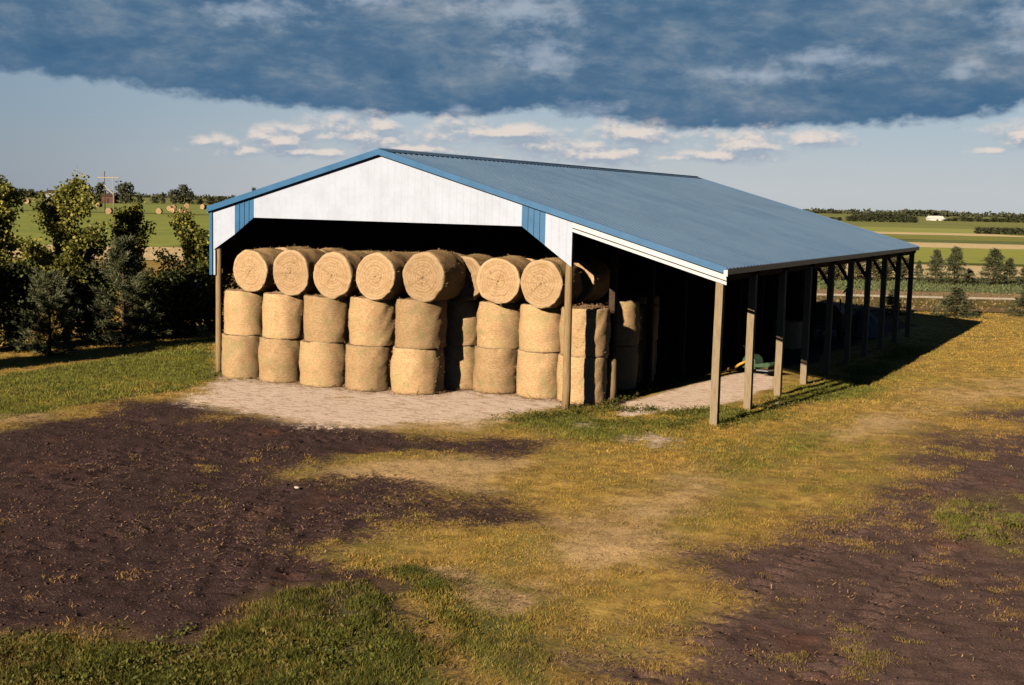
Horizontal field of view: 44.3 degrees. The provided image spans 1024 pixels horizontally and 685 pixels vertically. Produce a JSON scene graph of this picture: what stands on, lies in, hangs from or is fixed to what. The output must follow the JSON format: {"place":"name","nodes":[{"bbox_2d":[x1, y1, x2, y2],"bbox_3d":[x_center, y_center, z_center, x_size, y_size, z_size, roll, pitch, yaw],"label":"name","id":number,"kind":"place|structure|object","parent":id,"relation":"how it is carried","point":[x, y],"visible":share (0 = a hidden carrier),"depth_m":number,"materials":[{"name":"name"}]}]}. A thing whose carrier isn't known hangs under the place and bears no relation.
{"place":"outdoors","nodes":[
{"label":"outdoors","id":0,"kind":"place"},
{"bbox_2d":[2,211,208,246],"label":"field","id":1,"kind":"structure","parent":0,"point":[164,231],"depth_m":215.40,"materials":[{"name":"plant"}]},
{"bbox_2d":[11,201,208,214],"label":"field","id":2,"kind":"structure","parent":0,"point":[152,208],"depth_m":528.64,"materials":[{"name":"plant"}]},
{"bbox_2d":[101,193,118,202],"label":"old barn","id":3,"kind":"structure","parent":2,"relation":"on","point":[108,197],"depth_m":755.93,"materials":[{"name":"wood"}]},
{"bbox_2d":[111,180,137,203],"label":"broadleaf tree","id":4,"kind":"object","parent":2,"relation":"on","point":[124,192],"visible":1,"depth_m":753.98,"materials":[{"name":"green plant"}]},
{"bbox_2d":[18,210,207,214],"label":"field","id":5,"kind":"structure","parent":0,"point":[103,212],"depth_m":378.12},
{"bbox_2d":[98,171,118,212],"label":"utility pole","id":6,"kind":"object","parent":5,"relation":"on","point":[104,177],"visible":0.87,"depth_m":369.42,"materials":[{"name":"wood"}]},
{"bbox_2d":[0,212,1023,684],"bbox_3d":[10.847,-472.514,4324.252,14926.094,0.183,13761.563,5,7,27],"label":"ground","id":7,"kind":"structure","parent":0,"point":[314,412],"depth_m":22.34,"materials":[{"name":"soil"}]},
{"bbox_2d":[0,174,26,344],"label":"poplar tree","id":8,"kind":"object","parent":7,"relation":"on","point":[9,196],"visible":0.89,"depth_m":45.71,"materials":[{"name":"green plant"}]},
{"bbox_2d":[0,269,34,331],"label":"shrub","id":9,"kind":"object","parent":7,"relation":"on","point":[12,305],"visible":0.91,"depth_m":43.82,"materials":[{"name":"green plant"}]},
{"bbox_2d":[0,249,43,352],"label":"shrub","id":10,"kind":"object","parent":7,"relation":"on","point":[19,274],"visible":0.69,"depth_m":44.61,"materials":[{"name":"green plant"}]},
{"bbox_2d":[9,235,51,326],"bbox_3d":[-19.524,-2.363,51.060,2.205,4.024,2.556,-4,8,-39],"label":"poplar tree","id":11,"kind":"object","parent":7,"relation":"on","point":[27,250],"visible":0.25,"depth_m":50.64,"materials":[{"name":"green plant"}]},
{"bbox_2d":[5,266,85,356],"bbox_3d":[-16.108,-1.066,43.396,2.678,3.254,2.590,-1,7,-21],"label":"pine tree","id":12,"kind":"object","parent":7,"relation":"on","point":[50,302],"visible":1,"depth_m":43.23,"materials":[{"name":"green plant"}]},
{"bbox_2d":[28,170,114,341],"bbox_3d":[-16.858,-3.227,47.691,3.725,6.579,3.048,5,7,27],"label":"poplar tree","id":13,"kind":"object","parent":7,"relation":"on","point":[70,200],"visible":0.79,"depth_m":47.21,"materials":[{"name":"green plant"}]},
{"bbox_2d":[51,254,124,341],"bbox_3d":[-15.920,-1.685,48.062,3.678,3.484,2.893,5,7,27],"label":"shrub","id":14,"kind":"object","parent":7,"relation":"on","point":[99,281],"visible":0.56,"depth_m":47.70,"materials":[{"name":"green plant"}]},
{"bbox_2d":[81,234,172,346],"bbox_3d":[-14.421,-1.918,46.683,2.732,4.326,2.706,6,8,38],"label":"pine tree","id":15,"kind":"object","parent":7,"relation":"on","point":[131,288],"visible":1,"depth_m":46.55,"materials":[{"name":"green plant"}]},
{"bbox_2d":[107,199,156,331],"bbox_3d":[-15.224,-2.974,50.289,1.783,5.598,2.210,-3,8,-37],"label":"poplar tree","id":16,"kind":"object","parent":7,"relation":"on","point":[131,216],"visible":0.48,"depth_m":50.15,"materials":[{"name":"green plant"}]},
{"bbox_2d":[125,269,186,339],"bbox_3d":[-13.901,-1.463,49.181,2.311,2.892,2.386,3,7,14],"label":"shrub","id":17,"kind":"object","parent":7,"relation":"on","point":[158,300],"visible":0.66,"depth_m":48.70,"materials":[{"name":"green plant"}]},
{"bbox_2d":[151,252,215,338],"bbox_3d":[-13.108,-1.880,50.256,2.719,3.519,3.477,0,6,-9],"label":"shrub","id":18,"kind":"object","parent":7,"relation":"on","point":[189,287],"visible":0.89,"depth_m":49.72,"materials":[{"name":"green plant"}]},
{"bbox_2d":[152,207,215,334],"bbox_3d":[-13.177,-2.894,51.411,2.664,5.262,2.483,2,6,4],"label":"poplar tree","id":19,"kind":"object","parent":7,"relation":"on","point":[194,243],"visible":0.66,"depth_m":50.62,"materials":[{"name":"green plant"}]},
{"bbox_2d":[186,264,241,330],"bbox_3d":[-12.302,-2.176,52.575,3.543,3.622,3.114,6,8,39],"label":"shrub","id":20,"kind":"object","parent":7,"relation":"on","point":[209,320],"visible":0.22,"depth_m":52.35,"materials":[{"name":"green plant"}]},
{"bbox_2d":[220,333,261,378],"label":"hay bale","id":21,"kind":"object","parent":7,"relation":"on","point":[239,359],"visible":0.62,"depth_m":38.98},
{"bbox_2d":[222,288,264,335],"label":"hay bale","id":22,"kind":"object","parent":21,"relation":"on","point":[243,313],"visible":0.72,"depth_m":38.88},
{"bbox_2d":[233,246,283,291],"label":"hay bale","id":23,"kind":"object","parent":22,"relation":"on","point":[253,270],"visible":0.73,"depth_m":38.55},
{"bbox_2d":[257,336,303,382],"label":"hay bale","id":24,"kind":"object","parent":7,"relation":"on","point":[278,359],"visible":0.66,"depth_m":38.30},
{"bbox_2d":[262,290,303,338],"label":"hay bale","id":25,"kind":"object","parent":24,"relation":"on","point":[282,315],"visible":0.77,"depth_m":38.15},
{"bbox_2d":[272,247,325,296],"bbox_3d":[-6.377,-2.151,38.461,1.507,1.534,1.575,37,19,18],"label":"hay bale","id":26,"kind":"object","parent":25,"relation":"on","point":[293,271],"visible":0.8,"depth_m":37.86},
{"bbox_2d":[298,340,349,387],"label":"hay bale","id":27,"kind":"object","parent":7,"relation":"on","point":[321,364],"visible":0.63,"depth_m":37.57},
{"bbox_2d":[302,294,350,344],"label":"hay bale","id":28,"kind":"object","parent":27,"relation":"on","point":[325,319],"visible":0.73,"depth_m":37.44},
{"bbox_2d":[313,250,366,298],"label":"hay bale","id":29,"kind":"object","parent":28,"relation":"on","point":[334,274],"visible":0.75,"depth_m":37.16},
{"bbox_2d":[343,343,393,391],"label":"hay bale","id":30,"kind":"object","parent":7,"relation":"on","point":[366,368],"visible":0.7,"depth_m":36.96},
{"bbox_2d":[347,294,395,346],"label":"hay bale","id":31,"kind":"object","parent":30,"relation":"on","point":[371,323],"visible":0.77,"depth_m":36.85},
{"bbox_2d":[354,250,410,300],"bbox_3d":[-3.661,-1.956,37.049,1.557,1.578,1.584,-9,1,28],"label":"hay bale","id":32,"kind":"object","parent":31,"relation":"on","point":[379,275],"visible":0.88,"depth_m":36.47},
{"bbox_2d":[389,346,446,394],"bbox_3d":[-2.791,0.796,37.127,1.784,1.573,1.688,-4,8,-37],"label":"hay bale","id":33,"kind":"object","parent":7,"relation":"on","point":[415,371],"visible":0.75,"depth_m":36.49},
{"bbox_2d":[394,296,446,349],"bbox_3d":[-2.672,-0.588,37.017,1.684,1.665,1.734,5,8,29],"label":"hay bale","id":34,"kind":"object","parent":33,"relation":"on","point":[419,325],"visible":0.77,"depth_m":36.35},
{"bbox_2d":[402,249,466,302],"bbox_3d":[-2.229,-1.938,36.653,1.586,1.677,1.591,20,14,25],"label":"hay bale","id":35,"kind":"object","parent":34,"relation":"on","point":[431,276],"visible":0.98,"depth_m":36.12},
{"bbox_2d":[444,345,474,389],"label":"hay bale","id":36,"kind":"object","parent":7,"relation":"on","point":[459,366],"visible":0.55,"depth_m":37.61},
{"bbox_2d":[446,299,477,345],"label":"hay bale","id":37,"kind":"object","parent":36,"relation":"on","point":[461,322],"visible":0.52,"depth_m":37.44},
{"bbox_2d":[453,253,493,300],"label":"hay bale","id":38,"kind":"object","parent":37,"relation":"on","point":[473,263],"visible":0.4,"depth_m":37.01},
{"bbox_2d":[473,345,517,393],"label":"hay bale","id":39,"kind":"object","parent":7,"relation":"on","point":[494,371],"visible":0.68,"depth_m":37.05},
{"bbox_2d":[476,299,525,349],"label":"hay bale","id":40,"kind":"object","parent":39,"relation":"on","point":[497,326],"visible":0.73,"depth_m":36.93},
{"bbox_2d":[476,255,530,304],"bbox_3d":[-0.105,-1.821,36.949,1.530,1.557,1.575,-39,-12,24],"label":"hay bale","id":41,"kind":"object","parent":40,"relation":"on","point":[498,280],"visible":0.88,"depth_m":36.36},
{"bbox_2d":[0,292,1023,684],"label":"grass","id":42,"kind":"structure","parent":7,"relation":"on","point":[448,620],"depth_m":22.41,"materials":[{"name":"plant"}]},
{"bbox_2d":[0,371,1023,684],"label":"weeds","id":43,"kind":"object","parent":7,"relation":"on","point":[788,403],"visible":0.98,"depth_m":15.81,"materials":[{"name":"green plant"}]},
{"bbox_2d":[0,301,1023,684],"bbox_3d":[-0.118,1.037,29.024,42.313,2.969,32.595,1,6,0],"label":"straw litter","id":44,"kind":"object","parent":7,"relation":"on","point":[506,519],"visible":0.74,"depth_m":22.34,"materials":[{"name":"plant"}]},
{"bbox_2d":[0,401,1023,684],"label":"soil clods","id":45,"kind":"object","parent":7,"relation":"on","point":[444,515],"visible":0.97,"depth_m":20.42,"materials":[{"name":"soil"}]},
{"bbox_2d":[515,349,557,398],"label":"hay bale","id":46,"kind":"object","parent":7,"relation":"on","point":[536,377],"visible":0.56,"depth_m":36.27},
{"bbox_2d":[518,302,561,352],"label":"hay bale","id":47,"kind":"object","parent":46,"relation":"on","point":[538,330],"visible":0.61,"depth_m":36.13},
{"bbox_2d":[520,256,582,308],"bbox_3d":[1.139,-1.718,36.201,1.565,1.590,1.564,43,23,18],"label":"hay bale","id":48,"kind":"object","parent":47,"relation":"on","point":[542,282],"visible":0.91,"depth_m":35.63},
{"bbox_2d":[207,148,918,425],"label":"pole barn","id":49,"kind":"structure","parent":7,"relation":"on","point":[715,256],"depth_m":39.92,"materials":[{"name":"blue metal"}]},
{"bbox_2d":[556,353,606,404],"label":"hay bale","id":50,"kind":"object","parent":7,"relation":"on","point":[588,380],"visible":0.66,"depth_m":35.53},
{"bbox_2d":[559,304,610,357],"bbox_3d":[2.094,-0.337,35.988,1.602,1.564,1.576,-1,7,-18],"label":"hay bale","id":51,"kind":"object","parent":50,"relation":"on","point":[591,331],"visible":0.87,"depth_m":35.39},
{"bbox_2d":[606,358,616,401],"bbox_3d":[2.832,1.125,36.238,0.385,1.344,0.371,5,7,27],"label":"post stub","id":52,"kind":"object","parent":7,"relation":"on","point":[611,389],"visible":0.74,"depth_m":36.08,"materials":[{"name":"brown wood"}]},
{"bbox_2d":[615,344,639,389],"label":"hay bale","id":53,"kind":"object","parent":7,"relation":"on","point":[627,358],"visible":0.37,"depth_m":38.51},
{"bbox_2d":[596,298,640,346],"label":"hay bale","id":54,"kind":"object","parent":53,"relation":"on","point":[628,326],"visible":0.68,"depth_m":38.29},
{"bbox_2d":[654,340,656,374],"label":"hay bale","id":55,"kind":"object","parent":7,"relation":"on","point":[655,351],"visible":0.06,"depth_m":41.88},
{"bbox_2d":[618,294,659,323],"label":"hay bale","id":56,"kind":"object","parent":55,"relation":"on","point":[642,299],"visible":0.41,"depth_m":41.57},
{"bbox_2d":[727,345,774,375],"bbox_3d":[8.178,0.626,42.564,0.987,0.981,1.559,-4,9,-42],"label":"farm implement","id":57,"kind":"object","parent":7,"relation":"on","point":[759,364],"visible":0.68,"depth_m":42.52,"materials":[{"name":"green paint"}]},
{"bbox_2d":[770,319,801,349],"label":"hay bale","id":58,"kind":"object","parent":7,"relation":"on","point":[793,335],"visible":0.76,"depth_m":50.75},
{"bbox_2d":[810,288,846,337],"bbox_3d":[13.893,-1.295,55.322,1.686,2.245,2.803,4,7,21],"label":"parked implement","id":59,"kind":"object","parent":7,"relation":"on","point":[817,315],"visible":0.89,"depth_m":55.25,"materials":[{"name":"metal"}]},
{"bbox_2d":[842,307,878,338],"bbox_3d":[15.818,-0.941,56.863,1.963,1.340,2.041,5,7,27],"label":"tarp heap","id":60,"kind":"object","parent":7,"relation":"on","point":[857,323],"visible":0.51,"depth_m":56.20,"materials":[{"name":"blue plastic"}]},
{"bbox_2d":[877,288,905,315],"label":"spruce tree","id":61,"kind":"object","parent":7,"relation":"on","point":[889,300],"visible":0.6,"depth_m":68.88,"materials":[{"name":"green plant"}]},
{"bbox_2d":[929,286,987,318],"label":"spruce tree","id":62,"kind":"object","parent":7,"relation":"on","point":[958,294],"visible":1,"depth_m":68.61,"materials":[{"name":"green plant"}]},
{"bbox_2d":[1001,284,1023,316],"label":"spruce tree","id":63,"kind":"object","parent":7,"relation":"on","point":[1017,303],"visible":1,"depth_m":69.96,"materials":[{"name":"green plant"}]},
{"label":"hay bale","id":64,"kind":"object","parent":7,"relation":"on","visible":0},
{"bbox_2d":[639,304,658,342],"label":"hay bale","id":65,"kind":"object","parent":64,"relation":"on","point":[642,315],"visible":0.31,"depth_m":39.79},
{"bbox_2d":[0,0,1023,214],"label":"sky","id":66,"kind":"structure","parent":0,"point":[886,105],"materials":[{"name":"blue"}]},
{"bbox_2d":[8,244,1022,278],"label":"field","id":67,"kind":"structure","parent":0,"point":[172,250],"depth_m":122.27,"materials":[{"name":"plant"}]},
{"bbox_2d":[20,194,1023,229],"bbox_3d":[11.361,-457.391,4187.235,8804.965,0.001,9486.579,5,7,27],"label":"field","id":68,"kind":"structure","parent":0,"point":[925,223],"depth_m":680.37,"materials":[{"name":"plant"}]},
{"bbox_2d":[93,182,107,201],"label":"broadleaf tree","id":69,"kind":"object","parent":68,"relation":"on","point":[98,187],"visible":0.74,"depth_m":793.99,"materials":[{"name":"green plant"}]},
{"bbox_2d":[164,189,179,203],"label":"broadleaf tree","id":70,"kind":"object","parent":68,"relation":"on","point":[171,193],"visible":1,"depth_m":824.16,"materials":[{"name":"green plant"}]},
{"bbox_2d":[172,184,193,203],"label":"broadleaf tree","id":71,"kind":"object","parent":68,"relation":"on","point":[182,190],"visible":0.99,"depth_m":822.88,"materials":[{"name":"green plant"}]},
{"bbox_2d":[182,190,199,203],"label":"broadleaf tree","id":72,"kind":"object","parent":68,"relation":"on","point":[190,194],"visible":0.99,"depth_m":823.99,"materials":[{"name":"green plant"}]},
{"bbox_2d":[25,190,1023,217],"bbox_3d":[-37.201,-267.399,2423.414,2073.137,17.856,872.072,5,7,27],"label":"woods","id":73,"kind":"object","parent":68,"relation":"on","point":[929,212],"visible":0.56,"depth_m":2299.09,"materials":[{"name":"plant"}]},
{"bbox_2d":[870,212,881,221],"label":"broadleaf tree","id":74,"kind":"object","parent":68,"relation":"on","point":[875,216],"visible":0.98,"depth_m":684.92,"materials":[{"name":"green plant"}]},
{"bbox_2d":[881,211,895,221],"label":"broadleaf tree","id":75,"kind":"object","parent":68,"relation":"on","point":[887,216],"visible":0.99,"depth_m":685.00,"materials":[{"name":"green plant"}]},
{"bbox_2d":[926,216,943,220],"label":"white shed","id":76,"kind":"structure","parent":68,"relation":"on","point":[938,218],"depth_m":936.60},
{"bbox_2d":[818,276,1002,282],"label":"field","id":77,"kind":"structure","parent":0,"point":[906,278],"depth_m":104.75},
{"bbox_2d":[881,257,895,280],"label":"sapling","id":78,"kind":"object","parent":77,"relation":"on","point":[890,269],"visible":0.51,"depth_m":101.78,"materials":[{"name":"green plant"}]},
{"bbox_2d":[894,257,908,279],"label":"sapling","id":79,"kind":"object","parent":77,"relation":"on","point":[904,270],"visible":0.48,"depth_m":102.22,"materials":[{"name":"green plant"}]},
{"bbox_2d":[913,260,924,280],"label":"spruce tree","id":80,"kind":"object","parent":77,"relation":"on","point":[919,267],"visible":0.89,"depth_m":102.80,"materials":[{"name":"green plant"}]},
{"bbox_2d":[817,293,1014,299],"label":"track","id":81,"kind":"structure","parent":0,"point":[902,296],"depth_m":83.26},
{"bbox_2d":[816,296,1022,306],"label":"field","id":82,"kind":"structure","parent":0,"point":[923,300],"depth_m":79.04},
{"bbox_2d":[817,289,1021,297],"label":"field","id":83,"kind":"structure","parent":0,"point":[875,292],"depth_m":86.46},
{"bbox_2d":[816,277,1023,310],"bbox_3d":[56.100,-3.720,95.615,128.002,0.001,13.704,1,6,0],"label":"field","id":84,"kind":"structure","parent":0,"point":[891,283],"depth_m":93.90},
{"bbox_2d":[818,267,827,280],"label":"sapling","id":85,"kind":"object","parent":84,"relation":"on","point":[825,270],"visible":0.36,"depth_m":99.80,"materials":[{"name":"green plant"}]},
{"bbox_2d":[835,264,847,280],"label":"sapling","id":86,"kind":"object","parent":84,"relation":"on","point":[838,274],"visible":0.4,"depth_m":100.22,"materials":[{"name":"green plant"}]},
{"bbox_2d":[846,262,865,280],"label":"sapling","id":87,"kind":"object","parent":84,"relation":"on","point":[859,276],"visible":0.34,"depth_m":100.53,"materials":[{"name":"green plant"}]},
{"bbox_2d":[871,259,881,280],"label":"sapling","id":88,"kind":"object","parent":84,"relation":"on","point":[876,273],"visible":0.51,"depth_m":101.25,"materials":[{"name":"green plant"}]},
{"bbox_2d":[920,248,952,283],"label":"spruce tree","id":89,"kind":"object","parent":84,"relation":"on","point":[936,261],"visible":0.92,"depth_m":98.42,"materials":[{"name":"green plant"}]},
{"bbox_2d":[937,245,976,285],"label":"spruce tree","id":90,"kind":"object","parent":84,"relation":"on","point":[956,255],"visible":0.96,"depth_m":97.70,"materials":[{"name":"green plant"}]},
{"bbox_2d":[963,269,980,283],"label":"spruce tree","id":91,"kind":"object","parent":84,"relation":"on","point":[969,272],"visible":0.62,"depth_m":99.59,"materials":[{"name":"green plant"}]},
{"bbox_2d":[973,247,1019,285],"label":"spruce tree","id":92,"kind":"object","parent":84,"relation":"on","point":[995,253],"visible":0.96,"depth_m":98.80,"materials":[{"name":"green plant"}]},
{"bbox_2d":[998,257,1020,284],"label":"spruce tree","id":93,"kind":"object","parent":84,"relation":"on","point":[1009,263],"visible":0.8,"depth_m":99.51,"materials":[{"name":"green plant"}]},
{"bbox_2d":[1010,267,1023,284],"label":"spruce tree","id":94,"kind":"object","parent":84,"relation":"on","point":[1021,279],"visible":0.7,"depth_m":100.19,"materials":[{"name":"green plant"}]},
{"bbox_2d":[842,304,1023,312],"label":"field","id":95,"kind":"structure","parent":0,"point":[873,307],"depth_m":73.50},
{"bbox_2d":[857,226,1022,234],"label":"field","id":96,"kind":"structure","parent":0,"point":[916,230],"depth_m":395.21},
{"bbox_2d":[862,261,1023,266],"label":"field","id":97,"kind":"structure","parent":0,"point":[982,264],"depth_m":138.62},
{"bbox_2d":[873,231,1023,236],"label":"field","id":98,"kind":"structure","parent":0,"point":[959,234],"depth_m":331.36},
{"bbox_2d":[879,247,1023,263],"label":"field","id":99,"kind":"structure","parent":0,"point":[970,255],"depth_m":171.59,"materials":[{"name":"plant"}]},
{"bbox_2d":[883,234,1023,241],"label":"field","id":100,"kind":"structure","parent":0,"point":[958,237],"depth_m":287.43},
{"bbox_2d":[899,239,1023,244],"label":"field","id":101,"kind":"structure","parent":0,"point":[962,241],"depth_m":248.12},
{"bbox_2d":[908,242,1023,248],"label":"field","id":102,"kind":"structure","parent":0,"point":[965,245],"depth_m":219.15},
{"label":"hay bale","id":103,"kind":"object","parent":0,"visible":0},
{"bbox_2d":[290,242,324,248],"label":"hay bale","id":104,"kind":"object","parent":103,"relation":"on","point":[313,246],"visible":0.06,"depth_m":41.91},
{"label":"hay bale","id":105,"kind":"object","parent":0,"visible":0},
{"bbox_2d":[360,247,394,251],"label":"hay bale","id":106,"kind":"object","parent":105,"relation":"on","point":[380,249],"visible":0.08,"depth_m":40.50},
{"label":"hay bale","id":107,"kind":"object","parent":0,"visible":0},
{"bbox_2d":[483,252,509,257],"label":"hay bale","id":108,"kind":"object","parent":107,"relation":"on","point":[498,254],"visible":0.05,"depth_m":38.57},
{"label":"hay bale","id":109,"kind":"object","parent":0,"visible":0},
{"bbox_2d":[524,253,551,261],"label":"hay bale","id":110,"kind":"object","parent":109,"relation":"on","point":[531,258],"visible":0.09,"depth_m":37.90},
{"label":"hay bale","id":111,"kind":"object","parent":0,"visible":0},
{"bbox_2d":[572,302,590,304],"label":"hay bale","id":112,"kind":"object","parent":111,"relation":"on","point":[588,303],"visible":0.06,"depth_m":37.32},
{"bbox_2d":[573,256,609,302],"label":"hay bale","id":113,"kind":"object","parent":112,"relation":"on","point":[594,273],"visible":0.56,"depth_m":37.14},
{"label":"hay bale","id":114,"kind":"object","parent":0,"visible":0},
{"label":"hay bale","id":115,"kind":"object","parent":114,"relation":"on","visible":0},
{"bbox_2d":[275,245,314,250],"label":"hay bale","id":116,"kind":"object","parent":115,"relation":"on","point":[292,248],"visible":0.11,"depth_m":40.02},
{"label":"hay bale","id":117,"kind":"object","parent":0,"visible":0},
{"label":"hay bale","id":118,"kind":"object","parent":117,"relation":"on","visible":0},
{"bbox_2d":[318,247,347,293],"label":"hay bale","id":119,"kind":"object","parent":118,"relation":"on","point":[327,250],"visible":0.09,"depth_m":39.46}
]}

